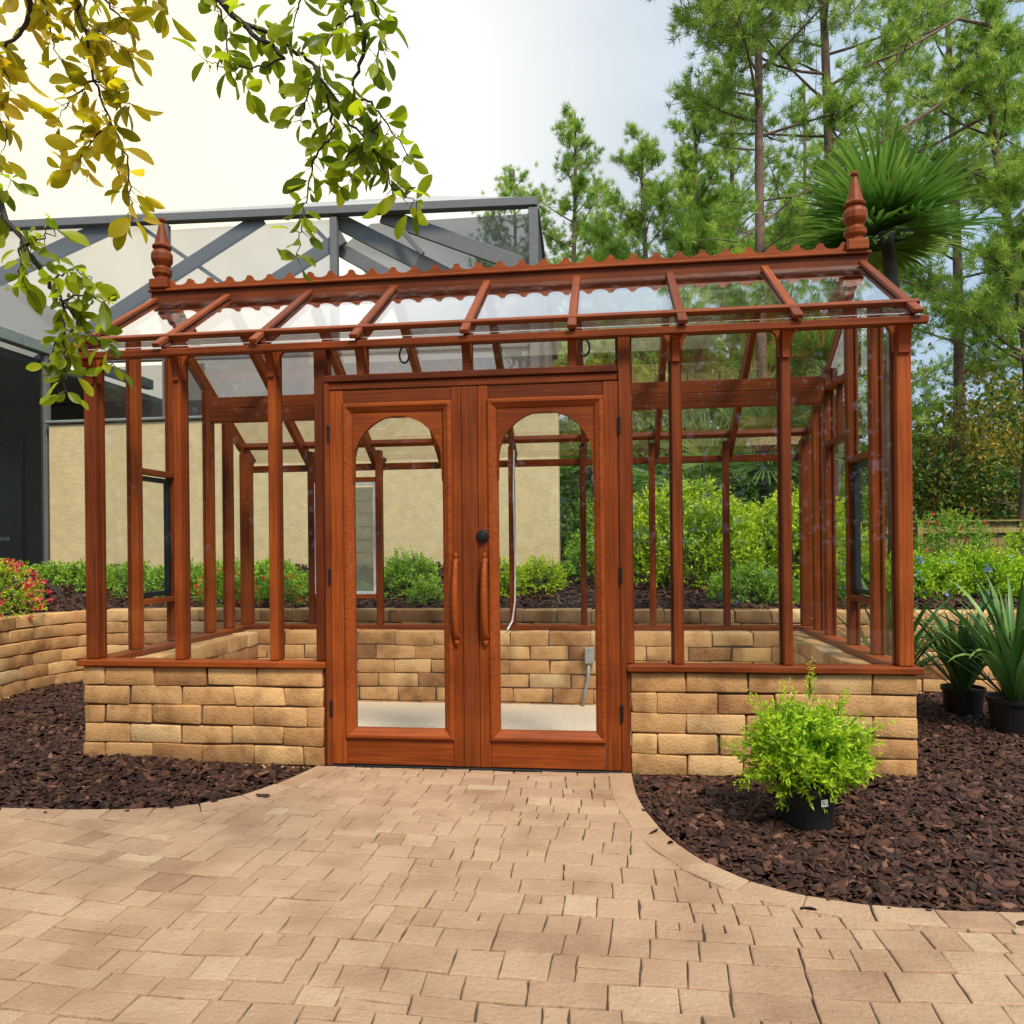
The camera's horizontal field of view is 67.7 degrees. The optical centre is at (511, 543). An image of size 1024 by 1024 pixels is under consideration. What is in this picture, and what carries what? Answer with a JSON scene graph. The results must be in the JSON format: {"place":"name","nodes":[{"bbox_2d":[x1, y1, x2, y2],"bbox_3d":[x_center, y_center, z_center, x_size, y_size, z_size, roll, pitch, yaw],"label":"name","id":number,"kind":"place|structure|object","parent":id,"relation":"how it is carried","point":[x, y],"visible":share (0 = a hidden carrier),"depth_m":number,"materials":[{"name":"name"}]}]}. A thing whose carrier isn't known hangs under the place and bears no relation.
{"place":"outdoors","nodes":[
{"label":"outdoors","id":0,"kind":"place"},
{"bbox_2d":[0,325,559,568],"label":"house","id":1,"kind":"structure","parent":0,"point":[413,508],"depth_m":8.64,"materials":[{"name":"beige paint"}]},
{"bbox_2d":[0,196,557,567],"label":"screen enclosure","id":2,"kind":"object","parent":1,"relation":"attached to","point":[250,244],"visible":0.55,"depth_m":9.41,"materials":[{"name":"grey metal"}]},
{"bbox_2d":[0,765,1023,1023],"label":"patio paving","id":3,"kind":"structure","parent":0,"point":[94,904],"depth_m":2.41,"materials":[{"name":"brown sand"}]},
{"bbox_2d":[0,0,432,409],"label":"overhanging tree","id":4,"kind":"object","parent":3,"relation":"on","point":[95,49],"visible":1,"depth_m":1.89,"materials":[{"name":"green plant"}]},
{"bbox_2d":[0,0,1023,451],"label":"sky","id":5,"kind":"structure","parent":0,"point":[482,85],"materials":[{"name":"white"}]},
{"bbox_2d":[5,691,1023,925],"bbox_3d":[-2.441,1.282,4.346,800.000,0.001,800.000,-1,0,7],"label":"ground","id":6,"kind":"structure","parent":0,"point":[766,876],"depth_m":3.29,"materials":[{"name":"brown wood"}]},
{"bbox_2d":[0,680,313,812],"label":"bark mulch","id":7,"kind":"object","parent":6,"relation":"on","point":[54,714],"visible":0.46,"depth_m":4.07,"materials":[{"name":"brown wood"}]},
{"bbox_2d":[358,702,631,773],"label":"greenhouse floor","id":8,"kind":"structure","parent":6,"relation":"on","point":[513,716],"depth_m":5.42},
{"bbox_2d":[70,170,928,789],"bbox_3d":[-0.099,-0.441,5.092,4.590,3.532,2.240,-1,0,7],"label":"greenhouse","id":9,"kind":"object","parent":8,"relation":"on","point":[662,698],"visible":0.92,"depth_m":4.23,"materials":[{"name":"brown wood"}]},
{"bbox_2d":[143,476,170,597],"bbox_3d":[-2.346,-0.044,4.997,0.032,0.776,0.340,-1,0,7],"label":"vent window","id":10,"kind":"structure","parent":9,"relation":"in","point":[166,482],"depth_m":5.14,"materials":[{"name":"black metal"}]},
{"bbox_2d":[314,482,375,593],"bbox_3d":[-1.341,-0.042,6.158,0.510,0.898,0.040,-1,0,7],"label":"louvre window","id":11,"kind":"structure","parent":9,"relation":"in","point":[365,496],"depth_m":6.13,"materials":[{"name":"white glass"}]},
{"bbox_2d":[327,387,464,766],"bbox_3d":[-0.634,0.181,4.101,0.741,2.030,0.124,-1,0,7],"label":"door","id":12,"kind":"structure","parent":9,"relation":"in","point":[352,414],"depth_m":4.13,"materials":[{"name":"brown wood"}]},
{"bbox_2d":[398,348,409,363],"bbox_3d":[-0.609,-1.066,4.318,0.068,0.100,0.012,-1,0,7],"label":"wire loop","id":13,"kind":"object","parent":9,"relation":"hanging from","point":[400,359],"visible":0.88,"depth_m":4.31,"materials":[{"name":"black metal"}]},
{"bbox_2d":[507,450,515,630],"bbox_3d":[-0.016,-0.033,5.875,0.028,1.391,0.162,-1,0,25],"label":"white cable","id":14,"kind":"object","parent":9,"relation":"attached to","point":[514,542],"visible":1,"depth_m":5.93,"materials":[{"name":"plastic"}]},
{"bbox_2d":[461,381,623,770],"bbox_3d":[0.153,0.173,4.004,0.841,2.030,0.124,-1,0,7],"label":"door","id":15,"kind":"structure","parent":9,"relation":"in","point":[488,413],"depth_m":4.03,"materials":[{"name":"brown wood"}]},
{"bbox_2d":[578,340,590,356],"bbox_3d":[0.398,-1.077,4.193,0.068,0.100,0.012,-1,0,7],"label":"wire loop","id":16,"kind":"object","parent":9,"relation":"hanging from","point":[589,348],"visible":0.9,"depth_m":4.19,"materials":[{"name":"black metal"}]},
{"bbox_2d":[581,647,593,706],"bbox_3d":[0.565,1.002,5.705,0.101,0.452,0.046,-1,0,7],"label":"junction box","id":17,"kind":"object","parent":9,"relation":"attached to","point":[589,655],"visible":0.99,"depth_m":5.68,"materials":[{"name":"grey plastic"}]},
{"bbox_2d":[853,460,869,595],"bbox_3d":[2.064,-0.089,4.452,0.032,0.776,0.340,-1,0,7],"label":"vent window","id":18,"kind":"structure","parent":9,"relation":"in","point":[856,467],"depth_m":4.59,"materials":[{"name":"black metal"}]},
{"bbox_2d":[0,607,1016,699],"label":"retaining wall","id":19,"kind":"structure","parent":6,"relation":"on","point":[42,649],"depth_m":6.45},
{"bbox_2d":[0,556,1018,615],"bbox_3d":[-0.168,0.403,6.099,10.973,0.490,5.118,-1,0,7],"label":"bark mulch","id":20,"kind":"object","parent":6,"relation":"on","point":[74,603],"visible":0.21,"depth_m":7.07,"materials":[{"name":"brown wood"}]},
{"bbox_2d":[0,557,34,574],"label":"hedge plant","id":21,"kind":"object","parent":20,"relation":"on","point":[20,560],"visible":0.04,"depth_m":8.03,"materials":[{"name":"green plant"}]},
{"bbox_2d":[0,558,52,620],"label":"flowering shrub","id":22,"kind":"object","parent":20,"relation":"on","point":[26,586],"visible":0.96,"depth_m":6.48,"materials":[{"name":"green plant"}]},
{"bbox_2d":[20,560,77,585],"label":"hedge plant","id":23,"kind":"object","parent":20,"relation":"on","point":[46,570],"visible":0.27,"depth_m":7.94,"materials":[{"name":"green plant"}]},
{"bbox_2d":[54,557,123,594],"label":"hedge plant","id":24,"kind":"object","parent":20,"relation":"on","point":[80,579],"visible":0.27,"depth_m":7.79,"materials":[{"name":"green plant"}]},
{"bbox_2d":[106,560,163,598],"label":"hedge plant","id":25,"kind":"object","parent":20,"relation":"on","point":[114,576],"visible":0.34,"depth_m":7.75,"materials":[{"name":"green plant"}]},
{"bbox_2d":[144,557,203,597],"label":"hedge plant","id":26,"kind":"object","parent":20,"relation":"on","point":[158,578],"visible":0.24,"depth_m":7.64,"materials":[{"name":"green plant"}]},
{"bbox_2d":[191,562,263,607],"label":"flowering shrub","id":27,"kind":"object","parent":20,"relation":"on","point":[219,593],"visible":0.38,"depth_m":7.16,"materials":[{"name":"green plant"}]},
{"bbox_2d":[191,556,263,597],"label":"hedge plant","id":28,"kind":"object","parent":20,"relation":"on","point":[236,567],"visible":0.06,"depth_m":7.71,"materials":[{"name":"green plant"}]},
{"bbox_2d":[238,557,306,597],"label":"hedge plant","id":29,"kind":"object","parent":20,"relation":"on","point":[259,568],"visible":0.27,"depth_m":7.62,"materials":[{"name":"green plant"}]},
{"bbox_2d":[254,568,308,605],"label":"flowering shrub","id":30,"kind":"object","parent":20,"relation":"on","point":[292,592],"visible":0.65,"depth_m":7.19,"materials":[{"name":"green plant"}]},
{"bbox_2d":[297,564,308,600],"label":"green shrub","id":31,"kind":"object","parent":20,"relation":"on","point":[305,588],"visible":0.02,"depth_m":7.50,"materials":[{"name":"green plant"}]},
{"bbox_2d":[384,545,441,600],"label":"green shrub","id":32,"kind":"object","parent":20,"relation":"on","point":[402,568],"visible":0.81,"depth_m":7.45,"materials":[{"name":"green plant"}]},
{"bbox_2d":[402,573,443,604],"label":"green shrub","id":33,"kind":"object","parent":20,"relation":"on","point":[414,594],"visible":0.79,"depth_m":7.11,"materials":[{"name":"green plant"}]},
{"bbox_2d":[500,555,527,599],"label":"green shrub","id":34,"kind":"object","parent":20,"relation":"on","point":[504,577],"visible":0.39,"depth_m":7.29,"materials":[{"name":"green plant"}]},
{"bbox_2d":[516,552,571,595],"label":"green shrub","id":35,"kind":"object","parent":20,"relation":"on","point":[527,568],"visible":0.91,"depth_m":7.33,"materials":[{"name":"green plant"}]},
{"bbox_2d":[554,529,594,583],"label":"green shrub","id":36,"kind":"object","parent":20,"relation":"on","point":[570,563],"visible":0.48,"depth_m":7.60,"materials":[{"name":"green plant"}]},
{"bbox_2d":[560,491,593,562],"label":"green shrub","id":37,"kind":"object","parent":20,"relation":"on","point":[574,525],"visible":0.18,"depth_m":8.47,"materials":[{"name":"green plant"}]},
{"bbox_2d":[554,214,659,493],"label":"pine tree","id":38,"kind":"object","parent":20,"relation":"on","point":[607,247],"visible":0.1,"depth_m":16.71,"materials":[{"name":"green plant"}]},
{"bbox_2d":[559,417,658,530],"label":"fan palm","id":39,"kind":"object","parent":20,"relation":"on","point":[574,454],"visible":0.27,"depth_m":10.58,"materials":[{"name":"green plant"}]},
{"bbox_2d":[577,492,668,568],"bbox_3d":[1.217,-0.125,8.257,1.060,1.057,1.048,-1,0,7],"label":"mounded bush","id":40,"kind":"object","parent":20,"relation":"on","point":[590,517],"visible":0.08,"depth_m":8.21,"materials":[{"name":"green plant"}]},
{"bbox_2d":[633,472,769,591],"bbox_3d":[1.694,-0.109,7.625,1.670,1.241,1.412,-1,0,7],"label":"mounded bush","id":41,"kind":"object","parent":20,"relation":"on","point":[707,511],"visible":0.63,"depth_m":7.30,"materials":[{"name":"green plant"}]},
{"bbox_2d":[633,408,796,561],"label":"fan palm","id":42,"kind":"object","parent":20,"relation":"on","point":[706,448],"visible":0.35,"depth_m":8.78,"materials":[{"name":"green plant"}]},
{"bbox_2d":[705,559,799,606],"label":"flowering plant","id":43,"kind":"object","parent":20,"relation":"on","point":[769,586],"visible":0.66,"depth_m":6.68,"materials":[{"name":"green plant"}]},
{"bbox_2d":[644,0,874,555],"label":"pine tree","id":44,"kind":"object","parent":20,"relation":"on","point":[715,96],"visible":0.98,"depth_m":13.47,"materials":[{"name":"green plant"}]},
{"bbox_2d":[665,356,863,550],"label":"fan palm","id":45,"kind":"object","parent":20,"relation":"on","point":[760,413],"visible":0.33,"depth_m":9.17,"materials":[{"name":"green plant"}]},
{"bbox_2d":[719,480,868,582],"bbox_3d":[2.877,-0.071,7.707,1.577,1.161,1.450,-1,0,7],"label":"mounded bush","id":46,"kind":"object","parent":20,"relation":"on","point":[771,558],"visible":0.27,"depth_m":7.48,"materials":[{"name":"green plant"}]},
{"bbox_2d":[757,308,921,550],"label":"fan palm","id":47,"kind":"object","parent":20,"relation":"on","point":[813,355],"visible":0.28,"depth_m":9.76,"materials":[{"name":"green plant"}]},
{"bbox_2d":[836,553,927,605],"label":"flowering plant","id":48,"kind":"object","parent":20,"relation":"on","point":[840,578],"visible":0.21,"depth_m":6.63,"materials":[{"name":"green plant"}]},
{"bbox_2d":[780,111,1015,559],"bbox_3d":[3.652,-1.769,7.615,2.205,4.679,2.213,-1,0,7],"label":"fan palm","id":49,"kind":"object","parent":20,"relation":"on","point":[898,198],"visible":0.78,"depth_m":7.32,"materials":[{"name":"green plant"}]},
{"bbox_2d":[864,546,987,599],"bbox_3d":[3.652,0.293,6.865,1.021,0.535,0.903,-1,0,7],"label":"flowering plant","id":50,"kind":"object","parent":20,"relation":"on","point":[923,564],"visible":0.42,"depth_m":6.64,"materials":[{"name":"green plant"}]},
{"bbox_2d":[835,0,1023,478],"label":"pine tree","id":51,"kind":"object","parent":20,"relation":"on","point":[958,356],"visible":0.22,"depth_m":18.81,"materials":[{"name":"green plant"}]},
{"bbox_2d":[863,342,1023,523],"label":"leafy tree","id":52,"kind":"object","parent":20,"relation":"on","point":[954,421],"visible":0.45,"depth_m":16.55,"materials":[{"name":"green plant"}]},
{"bbox_2d":[913,505,998,561],"bbox_3d":[4.554,-0.024,7.925,0.939,0.754,0.750,-1,0,7],"label":"flowering shrub","id":53,"kind":"object","parent":20,"relation":"on","point":[949,517],"visible":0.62,"depth_m":7.83,"materials":[{"name":"green plant"}]},
{"bbox_2d":[926,354,1023,521],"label":"leafy tree","id":54,"kind":"object","parent":20,"relation":"on","point":[1001,410],"visible":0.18,"depth_m":17.26,"materials":[{"name":"green plant"}]},
{"bbox_2d":[931,542,1023,600],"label":"flowering plant","id":55,"kind":"object","parent":20,"relation":"on","point":[984,564],"visible":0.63,"depth_m":6.69,"materials":[{"name":"green plant"}]},
{"bbox_2d":[992,521,1023,558],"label":"flowering shrub","id":56,"kind":"object","parent":20,"relation":"on","point":[1007,540],"visible":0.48,"depth_m":7.82,"materials":[{"name":"green plant"}]},
{"bbox_2d":[995,552,1023,598],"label":"flowering plant","id":57,"kind":"object","parent":20,"relation":"on","point":[1022,568],"visible":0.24,"depth_m":6.67,"materials":[{"name":"green plant"}]},
{"bbox_2d":[469,159,587,353],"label":"pine tree","id":58,"kind":"object","parent":6,"relation":"on","point":[509,182],"visible":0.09,"depth_m":26.63,"materials":[{"name":"green plant"}]},
{"bbox_2d":[518,101,619,472],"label":"pine tree","id":59,"kind":"object","parent":6,"relation":"on","point":[579,181],"visible":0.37,"depth_m":23.78,"materials":[{"name":"green plant"}]},
{"bbox_2d":[559,414,579,559],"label":"leafy tree","id":60,"kind":"object","parent":6,"relation":"on","point":[564,431],"depth_m":14.66,"materials":[{"name":"green plant"}]},
{"bbox_2d":[559,119,726,418],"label":"pine tree","id":61,"kind":"object","parent":6,"relation":"on","point":[654,192],"visible":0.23,"depth_m":20.81,"materials":[{"name":"green plant"}]},
{"bbox_2d":[559,410,750,560],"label":"leafy tree","id":62,"kind":"object","parent":6,"relation":"on","point":[575,495],"visible":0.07,"depth_m":11.98,"materials":[{"name":"green plant"}]},
{"bbox_2d":[559,320,799,560],"bbox_3d":[2.593,-1.292,13.818,5.357,5.372,4.922,-1,0,7],"label":"leafy tree","id":63,"kind":"object","parent":6,"relation":"on","point":[645,422],"visible":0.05,"depth_m":13.08,"materials":[{"name":"green plant"}]},
{"bbox_2d":[564,199,826,556],"bbox_3d":[3.560,-2.758,14.919,5.332,7.859,5.053,-1,0,-33],"label":"pine tree","id":64,"kind":"object","parent":6,"relation":"on","point":[698,350],"visible":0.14,"depth_m":14.59,"materials":[{"name":"green plant"}]},
{"bbox_2d":[611,84,781,420],"bbox_3d":[5.194,-6.057,21.765,5.705,14.419,5.552,-1,0,7],"label":"pine tree","id":65,"kind":"object","parent":6,"relation":"on","point":[693,180],"visible":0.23,"depth_m":21.70,"materials":[{"name":"green plant"}]},
{"bbox_2d":[660,42,818,366],"bbox_3d":[7.578,-7.855,25.313,7.089,17.963,5.348,-1,0,-25],"label":"pine tree","id":66,"kind":"object","parent":6,"relation":"on","point":[733,160],"visible":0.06,"depth_m":24.50,"materials":[{"name":"green plant"}]},
{"bbox_2d":[633,360,867,558],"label":"leafy tree","id":67,"kind":"object","parent":6,"relation":"on","point":[740,453],"visible":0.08,"depth_m":13.21,"materials":[{"name":"green plant"}]},
{"bbox_2d":[559,364,1023,547],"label":"distant wood","id":68,"kind":"object","parent":6,"relation":"on","point":[974,414],"visible":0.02,"depth_m":29.72,"materials":[{"name":"green plant"}]},
{"bbox_2d":[563,519,1021,560],"bbox_3d":[12.321,0.552,13.546,25.056,2.045,0.215,-1,0,7],"label":"wooden fence","id":69,"kind":"object","parent":6,"relation":"on","point":[994,526],"visible":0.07,"depth_m":14.03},
{"bbox_2d":[717,656,899,833],"bbox_3d":[1.230,0.842,3.225,0.642,0.734,0.561,-1,0,-34],"label":"potted shrub","id":70,"kind":"object","parent":6,"relation":"on","point":[838,756],"visible":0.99,"depth_m":3.13,"materials":[{"name":"green plant"}]},
{"bbox_2d":[656,193,963,523],"bbox_3d":[5.679,-3.015,15.853,5.495,8.340,5.409,-1,0,7],"label":"pine tree","id":71,"kind":"object","parent":6,"relation":"on","point":[935,403],"visible":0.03,"depth_m":14.76,"materials":[{"name":"green plant"}]},
{"bbox_2d":[717,79,917,379],"bbox_3d":[10.376,-7.568,26.841,6.302,17.338,6.521,-1,0,7],"label":"pine tree","id":72,"kind":"object","parent":6,"relation":"on","point":[802,90],"visible":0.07,"depth_m":26.93,"materials":[{"name":"green plant"}]},
{"bbox_2d":[690,361,965,557],"bbox_3d":[5.226,-0.354,12.758,4.640,4.888,4.535,-1,0,7],"label":"leafy tree","id":73,"kind":"object","parent":6,"relation":"on","point":[795,478],"visible":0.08,"depth_m":12.46,"materials":[{"name":"green plant"}]},
{"bbox_2d":[667,0,1023,502],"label":"pine tree","id":74,"kind":"object","parent":6,"relation":"on","point":[826,26],"visible":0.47,"depth_m":14.96,"materials":[{"name":"green plant"}]},
{"bbox_2d":[678,0,1023,554],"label":"pine tree","id":75,"kind":"object","parent":6,"relation":"on","point":[1003,193],"visible":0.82,"depth_m":13.57,"materials":[{"name":"green plant"}]},
{"bbox_2d":[776,578,980,675],"bbox_3d":[2.488,0.658,5.131,1.286,1.076,1.132,-1,0,-43],"label":"potted lily","id":76,"kind":"object","parent":6,"relation":"on","point":[921,650],"visible":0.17,"depth_m":4.99,"materials":[{"name":"green plant"}]},
{"bbox_2d":[803,0,1007,509],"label":"pine tree","id":77,"kind":"object","parent":6,"relation":"on","point":[858,57],"visible":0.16,"depth_m":22.98,"materials":[{"name":"green plant"}]},
{"bbox_2d":[842,392,1022,523],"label":"leafy tree","id":78,"kind":"object","parent":6,"relation":"on","point":[933,467],"visible":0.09,"depth_m":16.61,"materials":[{"name":"green plant"}]},
{"bbox_2d":[888,572,1023,735],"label":"potted lily","id":79,"kind":"object","parent":6,"relation":"on","point":[1004,660],"visible":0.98,"depth_m":4.63,"materials":[{"name":"green plant"}]},
{"bbox_2d":[914,586,1016,715],"bbox_3d":[3.036,0.736,5.239,1.055,0.908,1.128,-1,0,45],"label":"potted lily","id":80,"kind":"object","parent":6,"relation":"on","point":[962,693],"visible":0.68,"depth_m":5.08,"materials":[{"name":"green plant"}]},
{"bbox_2d":[912,407,1023,522],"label":"leafy tree","id":81,"kind":"object","parent":6,"relation":"on","point":[991,482],"visible":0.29,"depth_m":16.16,"materials":[{"name":"green plant"}]},
{"bbox_2d":[924,3,1023,400],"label":"pine tree","id":82,"kind":"object","parent":6,"relation":"on","point":[1001,362],"visible":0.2,"depth_m":18.38,"materials":[{"name":"green plant"}]},
{"bbox_2d":[925,352,1023,503],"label":"leafy tree","id":83,"kind":"object","parent":6,"relation":"on","point":[1019,406],"visible":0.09,"depth_m":18.80,"materials":[{"name":"green plant"}]}
]}

